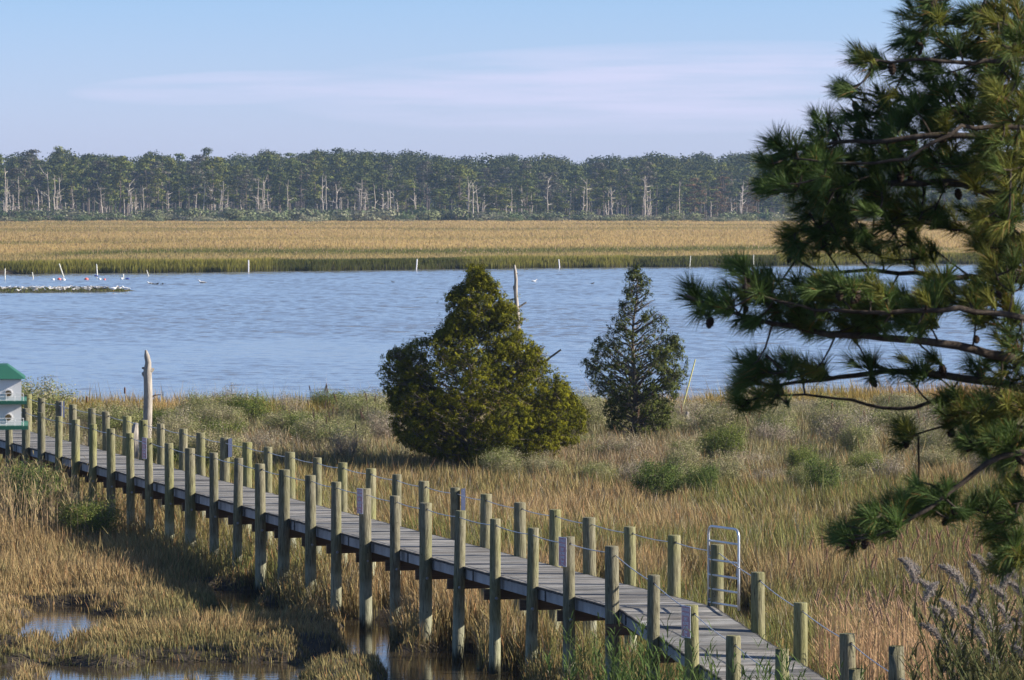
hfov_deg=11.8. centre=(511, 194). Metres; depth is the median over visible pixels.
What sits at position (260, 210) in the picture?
bush
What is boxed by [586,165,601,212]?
pine
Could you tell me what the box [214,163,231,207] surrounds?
pine
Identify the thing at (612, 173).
pine
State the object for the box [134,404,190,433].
shrub
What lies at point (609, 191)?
pine
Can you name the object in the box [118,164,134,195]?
pine
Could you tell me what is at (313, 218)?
bush
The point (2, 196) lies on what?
pine
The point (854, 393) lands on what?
shore grass
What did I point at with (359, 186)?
pine
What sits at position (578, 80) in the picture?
sky
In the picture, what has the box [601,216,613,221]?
bush
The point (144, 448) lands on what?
sign
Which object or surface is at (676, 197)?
pine
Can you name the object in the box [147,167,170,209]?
pine
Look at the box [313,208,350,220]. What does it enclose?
bush
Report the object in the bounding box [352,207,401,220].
bush
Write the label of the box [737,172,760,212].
pine
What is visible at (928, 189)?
pine
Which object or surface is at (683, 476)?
shrub
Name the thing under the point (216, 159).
pine
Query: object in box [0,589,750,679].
pond water
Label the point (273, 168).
pine
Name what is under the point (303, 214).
bush
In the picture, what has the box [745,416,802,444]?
shrub
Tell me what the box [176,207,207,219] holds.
bush
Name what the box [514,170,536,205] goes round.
pine
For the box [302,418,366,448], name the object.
shrub
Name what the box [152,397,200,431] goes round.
shrub
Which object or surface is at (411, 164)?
pine
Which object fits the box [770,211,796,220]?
bush
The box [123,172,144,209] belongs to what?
pine
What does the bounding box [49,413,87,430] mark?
shrub
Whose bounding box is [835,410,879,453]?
shrub
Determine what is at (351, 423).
shrub
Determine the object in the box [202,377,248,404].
shrub
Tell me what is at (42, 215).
bush
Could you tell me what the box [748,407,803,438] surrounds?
shrub
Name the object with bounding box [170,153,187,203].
pine
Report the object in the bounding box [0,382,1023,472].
tall meadow grass
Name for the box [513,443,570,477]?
shrub
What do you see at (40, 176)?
pine
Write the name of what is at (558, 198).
pine
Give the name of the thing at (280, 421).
shrub
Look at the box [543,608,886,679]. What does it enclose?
green reeds
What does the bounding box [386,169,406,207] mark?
pine
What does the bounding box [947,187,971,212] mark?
pine
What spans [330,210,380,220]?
bush
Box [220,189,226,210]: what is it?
dead tree
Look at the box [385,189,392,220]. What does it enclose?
dead tree
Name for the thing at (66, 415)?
shrub
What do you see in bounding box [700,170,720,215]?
pine
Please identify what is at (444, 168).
pine
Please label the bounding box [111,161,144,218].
pine
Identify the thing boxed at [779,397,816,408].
shrub
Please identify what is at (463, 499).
sign
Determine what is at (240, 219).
bush
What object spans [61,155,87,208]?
pine
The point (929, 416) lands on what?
shrub
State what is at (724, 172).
pine
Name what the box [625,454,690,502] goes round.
shrub
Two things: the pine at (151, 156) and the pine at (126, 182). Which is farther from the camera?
the pine at (126, 182)
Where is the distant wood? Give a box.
[0,147,1016,216]
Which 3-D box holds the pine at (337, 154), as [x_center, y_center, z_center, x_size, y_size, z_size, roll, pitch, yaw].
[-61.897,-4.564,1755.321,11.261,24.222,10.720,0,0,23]
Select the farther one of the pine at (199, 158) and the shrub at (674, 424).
the pine at (199, 158)
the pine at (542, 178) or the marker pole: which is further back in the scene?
the pine at (542, 178)
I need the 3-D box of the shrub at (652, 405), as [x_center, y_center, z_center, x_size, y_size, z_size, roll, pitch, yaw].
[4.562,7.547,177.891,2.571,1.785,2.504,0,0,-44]
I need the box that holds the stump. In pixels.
[131,422,138,458]
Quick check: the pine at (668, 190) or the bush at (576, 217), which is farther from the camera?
the pine at (668, 190)
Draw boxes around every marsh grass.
[0,219,1023,266]
[0,492,587,679]
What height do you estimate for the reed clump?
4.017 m
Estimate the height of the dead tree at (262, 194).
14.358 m
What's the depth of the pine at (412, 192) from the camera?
1622.56 m
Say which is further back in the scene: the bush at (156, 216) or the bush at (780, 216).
the bush at (780, 216)
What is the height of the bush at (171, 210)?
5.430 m
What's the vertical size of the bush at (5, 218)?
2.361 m
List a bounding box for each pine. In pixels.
[0,155,5,183]
[0,161,9,199]
[1,166,22,201]
[3,157,22,208]
[3,158,27,201]
[3,168,30,208]
[7,180,39,210]
[12,157,41,207]
[20,149,45,209]
[26,160,53,197]
[30,174,50,211]
[36,165,57,202]
[37,181,55,213]
[50,146,67,206]
[51,164,68,207]
[56,165,86,213]
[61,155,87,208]
[71,159,90,197]
[75,153,100,213]
[84,157,97,211]
[87,160,112,213]
[91,157,125,218]
[96,175,114,212]
[107,156,135,218]
[111,155,132,196]
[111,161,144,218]
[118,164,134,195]
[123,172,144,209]
[134,157,158,209]
[137,151,154,210]
[142,160,170,211]
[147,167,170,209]
[152,155,173,212]
[159,157,182,210]
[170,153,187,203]
[171,165,188,208]
[174,163,192,208]
[182,161,205,207]
[184,174,206,208]
[187,154,209,209]
[194,156,228,205]
[199,147,214,195]
[201,172,218,209]
[211,157,231,197]
[211,162,228,210]
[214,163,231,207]
[218,188,242,209]
[225,165,251,208]
[227,163,244,208]
[235,169,257,210]
[242,166,261,209]
[245,176,267,206]
[248,178,270,208]
[252,154,282,203]
[267,154,280,208]
[267,166,294,211]
[268,172,287,209]
[279,179,298,208]
[282,153,304,194]
[282,158,298,209]
[282,160,304,208]
[284,163,318,208]
[296,159,312,208]
[302,149,330,206]
[305,162,324,208]
[311,156,330,199]
[314,160,334,205]
[318,181,349,208]
[325,147,349,210]
[327,156,350,206]
[333,167,352,204]
[334,175,358,209]
[349,159,371,198]
[352,156,376,210]
[353,178,375,206]
[354,182,370,208]
[356,153,378,209]
[371,173,389,207]
[374,169,395,210]
[376,159,401,204]
[379,164,392,209]
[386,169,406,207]
[394,179,420,210]
[403,165,419,205]
[404,160,423,212]
[404,172,422,211]
[404,174,419,209]
[412,160,438,207]
[415,163,431,209]
[424,163,452,208]
[428,155,441,180]
[430,189,454,211]
[431,166,454,208]
[434,162,452,208]
[446,165,473,206]
[452,172,470,200]
[458,169,484,205]
[458,205,476,214]
[461,172,487,201]
[471,184,492,213]
[476,186,498,211]
[481,187,512,214]
[482,178,499,211]
[491,184,517,211]
[492,167,512,202]
[494,183,519,210]
[506,172,519,212]
[511,180,542,210]
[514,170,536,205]
[515,168,541,212]
[518,160,532,195]
[532,199,553,212]
[536,172,551,202]
[537,172,563,203]
[540,180,565,211]
[548,192,569,212]
[553,179,570,203]
[556,204,573,220]
[563,165,585,199]
[564,170,590,212]
[566,177,588,200]
[566,190,590,211]
[576,178,604,214]
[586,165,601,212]
[587,162,607,214]
[592,170,612,214]
[593,181,627,214]
[598,170,622,204]
[604,179,619,212]
[606,167,637,213]
[616,168,635,214]
[619,174,635,215]
[629,191,648,215]
[630,168,652,214]
[636,186,658,209]
[637,161,660,210]
[637,163,657,201]
[647,167,665,215]
[654,170,687,212]
[658,175,678,213]
[662,192,690,211]
[665,169,685,196]
[666,175,692,206]
[680,176,702,214]
[682,177,706,213]
[694,170,717,218]
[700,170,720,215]
[707,190,727,216]
[708,176,737,213]
[711,162,729,213]
[716,170,739,214]
[719,165,740,201]
[730,204,753,213]
[733,173,750,209]
[735,166,757,213]
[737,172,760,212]
[739,187,759,214]
[758,193,783,212]
[760,195,782,212]
[773,197,790,213]
[781,193,798,212]
[910,179,930,203]
[926,174,947,203]
[941,189,954,204]
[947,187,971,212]
[950,178,969,206]
[964,188,974,208]
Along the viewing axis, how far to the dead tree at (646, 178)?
1513.59 m
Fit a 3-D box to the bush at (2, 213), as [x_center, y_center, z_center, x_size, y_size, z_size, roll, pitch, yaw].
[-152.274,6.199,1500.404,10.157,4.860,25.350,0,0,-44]
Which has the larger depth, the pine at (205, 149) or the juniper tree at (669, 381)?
the pine at (205, 149)
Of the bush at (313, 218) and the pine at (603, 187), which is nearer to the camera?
the bush at (313, 218)
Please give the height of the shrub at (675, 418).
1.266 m
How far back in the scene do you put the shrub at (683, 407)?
171.46 m
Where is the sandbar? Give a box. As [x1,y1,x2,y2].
[0,289,133,292]
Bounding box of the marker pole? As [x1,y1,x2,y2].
[682,359,695,409]
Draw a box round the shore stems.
[34,376,1017,413]
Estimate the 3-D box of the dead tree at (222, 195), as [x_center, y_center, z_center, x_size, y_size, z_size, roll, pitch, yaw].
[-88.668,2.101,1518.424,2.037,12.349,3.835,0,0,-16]
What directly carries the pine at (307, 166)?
on the ground at (260, 657)
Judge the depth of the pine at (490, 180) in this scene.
1657.77 m
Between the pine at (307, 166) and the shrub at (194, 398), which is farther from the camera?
the pine at (307, 166)
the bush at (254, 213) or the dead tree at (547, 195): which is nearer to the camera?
the bush at (254, 213)
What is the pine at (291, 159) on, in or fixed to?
on the ground at (260, 657)
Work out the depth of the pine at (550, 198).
1592.47 m
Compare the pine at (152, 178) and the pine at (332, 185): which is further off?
the pine at (152, 178)
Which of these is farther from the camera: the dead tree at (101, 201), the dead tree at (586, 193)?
the dead tree at (586, 193)
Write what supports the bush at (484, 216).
on the ground at (260, 657)
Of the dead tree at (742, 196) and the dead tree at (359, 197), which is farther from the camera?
the dead tree at (359, 197)
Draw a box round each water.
[0,263,1023,403]
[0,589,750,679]
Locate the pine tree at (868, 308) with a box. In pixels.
[667,0,1023,593]
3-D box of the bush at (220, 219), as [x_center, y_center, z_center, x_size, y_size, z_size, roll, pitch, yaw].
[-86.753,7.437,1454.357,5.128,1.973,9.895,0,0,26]
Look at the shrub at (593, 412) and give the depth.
169.15 m
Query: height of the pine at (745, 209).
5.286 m
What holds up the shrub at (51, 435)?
on the ground at (260, 657)
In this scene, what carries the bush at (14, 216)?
on the ground at (260, 657)
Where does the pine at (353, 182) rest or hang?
on the ground at (260, 657)
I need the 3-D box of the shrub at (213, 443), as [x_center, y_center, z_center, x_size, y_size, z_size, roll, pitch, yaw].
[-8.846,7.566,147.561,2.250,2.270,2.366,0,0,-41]
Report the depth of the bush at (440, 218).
1490.12 m
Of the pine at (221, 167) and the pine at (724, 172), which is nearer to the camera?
the pine at (221, 167)
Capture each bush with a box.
[0,210,25,219]
[0,214,29,219]
[0,215,15,221]
[9,208,66,218]
[11,208,48,218]
[18,214,41,220]
[38,213,65,220]
[43,208,87,219]
[55,214,99,221]
[68,211,122,220]
[88,210,128,219]
[125,213,145,220]
[131,207,163,220]
[140,211,164,220]
[140,217,152,221]
[147,211,184,220]
[151,215,170,221]
[152,217,164,220]
[158,206,188,220]
[175,216,207,220]
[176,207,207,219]
[176,207,244,221]
[205,217,227,221]
[213,207,282,218]
[217,208,253,219]
[218,208,243,219]
[231,218,248,220]
[242,209,268,220]
[242,215,271,221]
[253,208,328,220]
[262,207,319,220]
[272,210,316,219]
[279,206,352,218]
[291,215,328,221]
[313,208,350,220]
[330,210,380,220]
[341,216,351,221]
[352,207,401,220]
[362,207,403,220]
[387,209,447,219]
[397,206,477,220]
[397,212,427,220]
[413,209,444,220]
[424,216,446,220]
[442,213,462,220]
[444,207,470,220]
[461,209,505,220]
[468,212,509,220]
[495,211,546,220]
[503,212,534,220]
[503,217,518,221]
[532,210,565,219]
[533,214,545,220]
[545,217,562,220]
[568,210,593,220]
[568,214,599,220]
[583,214,627,220]
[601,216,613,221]
[610,216,623,221]
[616,213,628,217]
[624,214,662,220]
[625,217,638,220]
[659,213,681,220]
[665,211,685,220]
[686,212,706,220]
[703,217,723,221]
[709,215,741,219]
[717,211,744,219]
[724,210,778,220]
[726,217,738,220]
[738,214,759,220]
[754,210,774,219]
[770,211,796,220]
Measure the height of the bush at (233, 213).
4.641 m
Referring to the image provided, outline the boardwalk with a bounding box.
[0,394,983,679]
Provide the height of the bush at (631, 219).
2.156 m
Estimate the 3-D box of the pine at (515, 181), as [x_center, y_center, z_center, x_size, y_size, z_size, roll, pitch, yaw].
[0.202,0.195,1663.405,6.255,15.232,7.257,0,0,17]
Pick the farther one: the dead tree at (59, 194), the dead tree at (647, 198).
the dead tree at (59, 194)
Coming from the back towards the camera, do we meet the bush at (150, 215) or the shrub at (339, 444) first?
the bush at (150, 215)
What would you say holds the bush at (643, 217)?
on the ground at (260, 657)
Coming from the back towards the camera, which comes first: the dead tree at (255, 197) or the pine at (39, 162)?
the pine at (39, 162)
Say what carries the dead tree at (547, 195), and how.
on the ground at (260, 657)
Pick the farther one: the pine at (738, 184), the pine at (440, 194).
the pine at (738, 184)
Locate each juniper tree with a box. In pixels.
[375,259,590,469]
[578,264,689,440]
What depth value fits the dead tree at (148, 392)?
157.90 m
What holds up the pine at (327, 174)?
on the ground at (260, 657)
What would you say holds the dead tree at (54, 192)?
on the ground at (260, 657)
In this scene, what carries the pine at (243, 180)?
on the ground at (260, 657)
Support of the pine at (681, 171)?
on the ground at (260, 657)
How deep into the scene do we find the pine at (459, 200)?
1551.03 m
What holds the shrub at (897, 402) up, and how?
on the ground at (260, 657)
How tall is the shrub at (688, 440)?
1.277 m
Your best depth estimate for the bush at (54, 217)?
1495.15 m
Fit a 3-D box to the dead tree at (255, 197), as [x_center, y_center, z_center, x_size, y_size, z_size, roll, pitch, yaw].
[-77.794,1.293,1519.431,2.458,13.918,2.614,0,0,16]
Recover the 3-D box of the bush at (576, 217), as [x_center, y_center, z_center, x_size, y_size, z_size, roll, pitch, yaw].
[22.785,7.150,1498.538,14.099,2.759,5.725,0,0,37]
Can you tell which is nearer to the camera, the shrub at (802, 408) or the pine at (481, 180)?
the shrub at (802, 408)
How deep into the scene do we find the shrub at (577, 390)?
176.43 m
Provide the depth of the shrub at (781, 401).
181.04 m
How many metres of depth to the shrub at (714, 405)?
172.51 m
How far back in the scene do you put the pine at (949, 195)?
1618.44 m
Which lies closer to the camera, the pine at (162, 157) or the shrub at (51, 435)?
the shrub at (51, 435)
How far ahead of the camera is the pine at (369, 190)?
1562.62 m
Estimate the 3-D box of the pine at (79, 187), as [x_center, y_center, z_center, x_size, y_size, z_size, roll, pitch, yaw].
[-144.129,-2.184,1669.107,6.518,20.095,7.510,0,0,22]
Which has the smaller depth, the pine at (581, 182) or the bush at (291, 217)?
the bush at (291, 217)
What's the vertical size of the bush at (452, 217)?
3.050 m
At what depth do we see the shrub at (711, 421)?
163.52 m
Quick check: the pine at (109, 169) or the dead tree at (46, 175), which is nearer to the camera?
the dead tree at (46, 175)
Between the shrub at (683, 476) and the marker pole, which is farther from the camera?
the marker pole
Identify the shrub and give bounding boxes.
[0,453,78,521]
[21,371,83,430]
[32,423,68,440]
[46,402,87,425]
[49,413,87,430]
[50,488,131,540]
[64,432,98,448]
[68,399,152,435]
[97,432,121,452]
[110,398,137,408]
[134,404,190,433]
[142,404,199,432]
[148,405,202,441]
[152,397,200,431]
[152,426,194,452]
[152,443,191,465]
[172,391,218,420]
[173,418,254,468]
[180,397,252,422]
[185,394,251,433]
[189,432,244,468]
[195,411,251,438]
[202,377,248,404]
[207,386,292,423]
[233,422,291,450]
[251,405,323,431]
[270,389,310,413]
[274,417,340,441]
[280,408,331,432]
[286,409,378,445]
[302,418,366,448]
[306,386,366,409]
[319,423,373,461]
[324,388,400,416]
[331,391,389,417]
[337,410,374,441]
[339,403,384,436]
[358,404,405,442]
[474,443,527,475]
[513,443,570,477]
[566,384,608,404]
[568,433,606,445]
[571,459,619,481]
[573,390,618,430]
[577,441,649,458]
[580,394,608,413]
[585,415,617,426]
[587,429,655,461]
[608,452,653,484]
[614,391,683,409]
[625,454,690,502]
[646,416,699,432]
[656,432,707,455]
[658,404,690,422]
[658,463,705,489]
[659,433,708,473]
[662,400,696,410]
[667,395,715,422]
[671,402,754,435]
[676,460,721,494]
[678,401,725,433]
[691,449,753,483]
[693,416,751,462]
[698,397,751,417]
[699,425,747,441]
[718,388,753,405]
[727,448,782,465]
[741,405,775,421]
[743,462,792,484]
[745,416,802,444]
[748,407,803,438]
[752,396,801,408]
[762,400,797,424]
[770,398,814,415]
[775,456,818,491]
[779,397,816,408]
[781,434,821,471]
[793,392,820,408]
[801,452,849,494]
[803,398,852,438]
[804,390,858,417]
[804,400,888,443]
[829,455,875,484]
[833,398,872,414]
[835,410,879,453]
[839,448,887,462]
[840,447,886,481]
[848,403,923,429]
[861,450,920,480]
[864,391,920,410]
[872,387,930,403]
[872,394,929,413]
[887,391,932,416]
[905,399,939,426]
[905,424,959,453]
[910,445,975,473]
[912,414,940,443]
[913,410,957,443]
[961,456,994,477]
[965,452,981,465]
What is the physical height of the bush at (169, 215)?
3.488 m
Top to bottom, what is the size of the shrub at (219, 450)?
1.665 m
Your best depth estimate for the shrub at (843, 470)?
140.80 m
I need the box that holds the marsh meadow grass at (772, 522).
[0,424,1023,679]
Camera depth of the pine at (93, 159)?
1740.09 m
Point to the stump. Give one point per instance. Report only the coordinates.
(134, 429)
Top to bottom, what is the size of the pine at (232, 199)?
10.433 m
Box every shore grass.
[0,251,1019,273]
[32,366,1023,416]
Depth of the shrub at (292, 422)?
166.13 m
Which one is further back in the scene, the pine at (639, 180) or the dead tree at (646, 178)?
the pine at (639, 180)
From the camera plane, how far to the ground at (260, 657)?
96.66 m
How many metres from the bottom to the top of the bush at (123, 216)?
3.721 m
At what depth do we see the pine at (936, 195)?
1577.31 m
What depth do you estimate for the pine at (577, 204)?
1576.15 m
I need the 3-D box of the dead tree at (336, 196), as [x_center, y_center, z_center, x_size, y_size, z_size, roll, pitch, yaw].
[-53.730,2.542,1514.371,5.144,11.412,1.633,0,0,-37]
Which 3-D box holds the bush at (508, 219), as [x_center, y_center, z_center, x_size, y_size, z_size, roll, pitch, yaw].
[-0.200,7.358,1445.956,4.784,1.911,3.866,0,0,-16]
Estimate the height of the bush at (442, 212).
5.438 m
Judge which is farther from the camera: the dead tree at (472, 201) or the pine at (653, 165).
the pine at (653, 165)
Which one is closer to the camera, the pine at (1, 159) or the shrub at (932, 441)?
the shrub at (932, 441)
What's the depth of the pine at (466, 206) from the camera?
1525.42 m
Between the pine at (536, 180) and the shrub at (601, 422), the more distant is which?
the pine at (536, 180)
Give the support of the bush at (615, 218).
on the ground at (260, 657)
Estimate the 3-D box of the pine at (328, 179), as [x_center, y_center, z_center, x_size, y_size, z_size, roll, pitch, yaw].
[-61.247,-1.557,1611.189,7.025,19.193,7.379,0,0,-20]
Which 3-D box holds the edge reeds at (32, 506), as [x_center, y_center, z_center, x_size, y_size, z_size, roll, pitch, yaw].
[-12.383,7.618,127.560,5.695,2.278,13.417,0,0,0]
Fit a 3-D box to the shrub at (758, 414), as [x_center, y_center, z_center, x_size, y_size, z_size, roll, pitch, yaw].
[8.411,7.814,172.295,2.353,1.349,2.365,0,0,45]
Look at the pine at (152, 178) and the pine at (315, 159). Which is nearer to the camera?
the pine at (152, 178)
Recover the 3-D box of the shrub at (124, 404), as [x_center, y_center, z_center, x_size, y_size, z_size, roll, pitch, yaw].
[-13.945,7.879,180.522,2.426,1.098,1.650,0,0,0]
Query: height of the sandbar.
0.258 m
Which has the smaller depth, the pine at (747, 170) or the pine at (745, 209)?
the pine at (745, 209)
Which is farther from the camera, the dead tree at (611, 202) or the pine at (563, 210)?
the pine at (563, 210)
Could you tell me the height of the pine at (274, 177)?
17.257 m
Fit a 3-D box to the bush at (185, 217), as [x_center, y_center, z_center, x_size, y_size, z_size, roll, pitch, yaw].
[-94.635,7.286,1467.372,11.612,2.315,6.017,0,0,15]
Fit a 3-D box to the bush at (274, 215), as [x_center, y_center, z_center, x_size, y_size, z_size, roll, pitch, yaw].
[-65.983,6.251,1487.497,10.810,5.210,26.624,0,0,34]
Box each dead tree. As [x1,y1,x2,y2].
[4,168,7,210]
[17,177,18,211]
[39,166,51,210]
[52,175,54,208]
[59,179,63,207]
[97,184,104,219]
[128,190,133,214]
[142,350,160,437]
[218,183,225,211]
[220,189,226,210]
[254,177,261,209]
[260,177,266,207]
[320,172,324,211]
[331,184,340,208]
[354,187,364,209]
[355,181,367,209]
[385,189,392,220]
[464,184,477,216]
[466,180,475,213]
[473,185,479,214]
[513,265,560,411]
[546,177,553,209]
[579,176,590,210]
[580,188,585,211]
[609,189,614,214]
[642,182,652,215]
[644,171,649,214]
[679,175,683,212]
[740,180,744,212]
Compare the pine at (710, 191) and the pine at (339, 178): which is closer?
the pine at (339, 178)
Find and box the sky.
[0,0,1023,197]
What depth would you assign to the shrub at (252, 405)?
173.59 m
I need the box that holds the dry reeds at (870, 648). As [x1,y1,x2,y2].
[811,569,1022,679]
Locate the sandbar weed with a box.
[0,287,129,292]
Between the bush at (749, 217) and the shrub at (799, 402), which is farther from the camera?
the bush at (749, 217)
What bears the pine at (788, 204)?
on the ground at (260, 657)
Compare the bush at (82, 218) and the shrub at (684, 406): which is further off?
the bush at (82, 218)
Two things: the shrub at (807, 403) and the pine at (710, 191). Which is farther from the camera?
the pine at (710, 191)
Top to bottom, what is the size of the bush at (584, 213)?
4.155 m
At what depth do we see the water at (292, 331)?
326.31 m
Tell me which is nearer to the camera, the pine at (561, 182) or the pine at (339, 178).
the pine at (339, 178)
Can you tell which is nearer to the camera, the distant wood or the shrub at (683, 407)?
the shrub at (683, 407)
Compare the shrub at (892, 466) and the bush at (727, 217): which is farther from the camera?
the bush at (727, 217)
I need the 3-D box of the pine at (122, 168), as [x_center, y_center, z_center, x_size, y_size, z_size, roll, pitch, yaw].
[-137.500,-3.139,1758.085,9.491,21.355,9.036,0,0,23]
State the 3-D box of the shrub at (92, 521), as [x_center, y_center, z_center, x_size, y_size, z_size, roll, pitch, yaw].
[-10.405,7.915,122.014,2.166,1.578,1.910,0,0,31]
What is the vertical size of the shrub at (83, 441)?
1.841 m
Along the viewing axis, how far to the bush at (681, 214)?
1489.66 m
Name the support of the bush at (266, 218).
on the ground at (260, 657)
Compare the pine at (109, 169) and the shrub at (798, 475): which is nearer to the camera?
the shrub at (798, 475)
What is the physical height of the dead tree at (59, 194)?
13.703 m
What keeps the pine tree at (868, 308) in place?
on the ground at (260, 657)
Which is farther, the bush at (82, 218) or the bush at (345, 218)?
the bush at (345, 218)
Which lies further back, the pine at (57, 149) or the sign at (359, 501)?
the pine at (57, 149)
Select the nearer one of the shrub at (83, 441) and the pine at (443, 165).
the shrub at (83, 441)
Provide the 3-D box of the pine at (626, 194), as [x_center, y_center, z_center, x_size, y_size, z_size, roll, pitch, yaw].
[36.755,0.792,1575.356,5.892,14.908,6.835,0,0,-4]
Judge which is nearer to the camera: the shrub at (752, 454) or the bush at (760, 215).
the shrub at (752, 454)
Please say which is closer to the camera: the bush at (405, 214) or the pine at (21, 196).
the bush at (405, 214)
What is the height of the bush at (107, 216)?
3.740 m
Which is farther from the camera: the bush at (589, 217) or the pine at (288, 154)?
the pine at (288, 154)
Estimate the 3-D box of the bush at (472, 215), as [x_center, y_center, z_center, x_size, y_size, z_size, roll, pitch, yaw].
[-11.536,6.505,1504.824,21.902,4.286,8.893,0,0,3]
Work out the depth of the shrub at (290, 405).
179.56 m
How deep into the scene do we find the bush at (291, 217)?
1490.42 m
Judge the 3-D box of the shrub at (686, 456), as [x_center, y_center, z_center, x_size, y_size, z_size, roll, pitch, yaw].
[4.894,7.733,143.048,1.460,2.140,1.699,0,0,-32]
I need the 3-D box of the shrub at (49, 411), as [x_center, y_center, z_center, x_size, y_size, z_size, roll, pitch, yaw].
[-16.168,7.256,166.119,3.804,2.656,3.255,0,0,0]
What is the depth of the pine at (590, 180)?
1596.19 m
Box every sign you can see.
[61,401,64,416]
[142,437,146,458]
[228,438,231,456]
[357,488,362,513]
[461,488,464,509]
[559,537,566,566]
[682,605,690,637]
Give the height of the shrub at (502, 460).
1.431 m
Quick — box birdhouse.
[0,363,27,429]
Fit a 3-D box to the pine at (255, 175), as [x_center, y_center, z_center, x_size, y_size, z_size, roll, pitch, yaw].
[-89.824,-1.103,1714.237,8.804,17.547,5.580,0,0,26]
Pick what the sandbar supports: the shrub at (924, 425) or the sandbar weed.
the sandbar weed
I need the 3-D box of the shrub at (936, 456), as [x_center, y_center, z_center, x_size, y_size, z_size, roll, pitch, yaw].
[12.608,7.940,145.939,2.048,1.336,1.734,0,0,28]
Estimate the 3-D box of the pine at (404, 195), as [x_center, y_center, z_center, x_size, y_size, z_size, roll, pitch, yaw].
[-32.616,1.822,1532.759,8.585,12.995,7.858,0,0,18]
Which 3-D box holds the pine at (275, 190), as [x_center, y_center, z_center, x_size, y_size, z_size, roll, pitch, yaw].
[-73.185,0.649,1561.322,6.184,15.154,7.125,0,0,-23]
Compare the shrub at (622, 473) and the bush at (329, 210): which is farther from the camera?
the bush at (329, 210)
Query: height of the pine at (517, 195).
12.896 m
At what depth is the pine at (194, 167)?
1635.70 m
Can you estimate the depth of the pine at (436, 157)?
1752.66 m
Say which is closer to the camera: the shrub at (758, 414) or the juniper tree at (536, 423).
the juniper tree at (536, 423)
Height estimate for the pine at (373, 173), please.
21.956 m
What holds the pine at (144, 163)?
on the ground at (260, 657)
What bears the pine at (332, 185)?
on the ground at (260, 657)
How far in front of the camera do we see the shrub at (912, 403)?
176.88 m
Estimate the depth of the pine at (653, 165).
1730.65 m
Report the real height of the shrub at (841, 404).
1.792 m
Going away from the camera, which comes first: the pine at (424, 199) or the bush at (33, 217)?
the bush at (33, 217)
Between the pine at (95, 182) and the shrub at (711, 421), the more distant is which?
the pine at (95, 182)
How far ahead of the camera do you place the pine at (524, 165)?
1729.66 m
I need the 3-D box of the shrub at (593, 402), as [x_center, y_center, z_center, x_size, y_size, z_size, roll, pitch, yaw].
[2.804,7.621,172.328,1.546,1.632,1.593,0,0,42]
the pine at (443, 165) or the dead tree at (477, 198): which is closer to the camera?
the dead tree at (477, 198)
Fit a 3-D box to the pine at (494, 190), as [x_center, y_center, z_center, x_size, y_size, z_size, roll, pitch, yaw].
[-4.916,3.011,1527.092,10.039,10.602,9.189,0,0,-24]
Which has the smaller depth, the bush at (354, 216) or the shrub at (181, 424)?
the shrub at (181, 424)
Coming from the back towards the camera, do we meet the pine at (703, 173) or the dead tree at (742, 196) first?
the pine at (703, 173)
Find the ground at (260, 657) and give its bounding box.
[0,199,1015,679]
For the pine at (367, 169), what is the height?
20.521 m
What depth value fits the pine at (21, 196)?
1529.70 m
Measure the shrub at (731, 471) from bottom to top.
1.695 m
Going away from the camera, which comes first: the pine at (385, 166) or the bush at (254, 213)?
the bush at (254, 213)
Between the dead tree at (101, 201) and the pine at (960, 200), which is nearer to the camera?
the dead tree at (101, 201)
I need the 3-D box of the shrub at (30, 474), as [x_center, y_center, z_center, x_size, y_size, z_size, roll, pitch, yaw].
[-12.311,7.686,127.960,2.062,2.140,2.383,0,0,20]
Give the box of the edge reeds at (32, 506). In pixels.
[0,441,124,537]
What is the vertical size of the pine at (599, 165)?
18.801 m
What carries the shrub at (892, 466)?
on the ground at (260, 657)
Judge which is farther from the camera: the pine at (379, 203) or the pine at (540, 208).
the pine at (379, 203)
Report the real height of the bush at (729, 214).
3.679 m
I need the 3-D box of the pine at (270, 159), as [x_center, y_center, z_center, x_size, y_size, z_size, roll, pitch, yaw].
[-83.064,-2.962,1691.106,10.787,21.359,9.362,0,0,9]
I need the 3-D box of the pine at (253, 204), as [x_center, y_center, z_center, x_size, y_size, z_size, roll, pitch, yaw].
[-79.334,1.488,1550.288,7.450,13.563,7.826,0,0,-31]
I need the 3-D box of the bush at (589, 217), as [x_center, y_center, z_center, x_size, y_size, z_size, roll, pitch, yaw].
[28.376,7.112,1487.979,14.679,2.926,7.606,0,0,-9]
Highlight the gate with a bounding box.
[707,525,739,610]
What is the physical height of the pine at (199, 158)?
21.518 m
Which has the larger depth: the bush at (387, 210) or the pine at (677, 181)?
the pine at (677, 181)
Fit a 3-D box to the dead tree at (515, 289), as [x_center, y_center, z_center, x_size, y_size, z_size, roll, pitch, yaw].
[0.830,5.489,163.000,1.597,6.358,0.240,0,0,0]
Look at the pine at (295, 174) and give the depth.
1558.08 m
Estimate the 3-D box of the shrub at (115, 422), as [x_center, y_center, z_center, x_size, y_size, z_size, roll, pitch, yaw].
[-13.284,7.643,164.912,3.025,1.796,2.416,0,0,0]
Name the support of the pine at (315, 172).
on the ground at (260, 657)
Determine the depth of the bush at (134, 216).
1487.29 m
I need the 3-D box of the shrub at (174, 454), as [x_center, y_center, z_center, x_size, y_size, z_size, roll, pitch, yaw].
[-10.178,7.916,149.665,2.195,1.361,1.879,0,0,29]
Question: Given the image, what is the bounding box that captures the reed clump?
[891,553,1023,679]
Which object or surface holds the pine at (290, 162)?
on the ground at (260, 657)

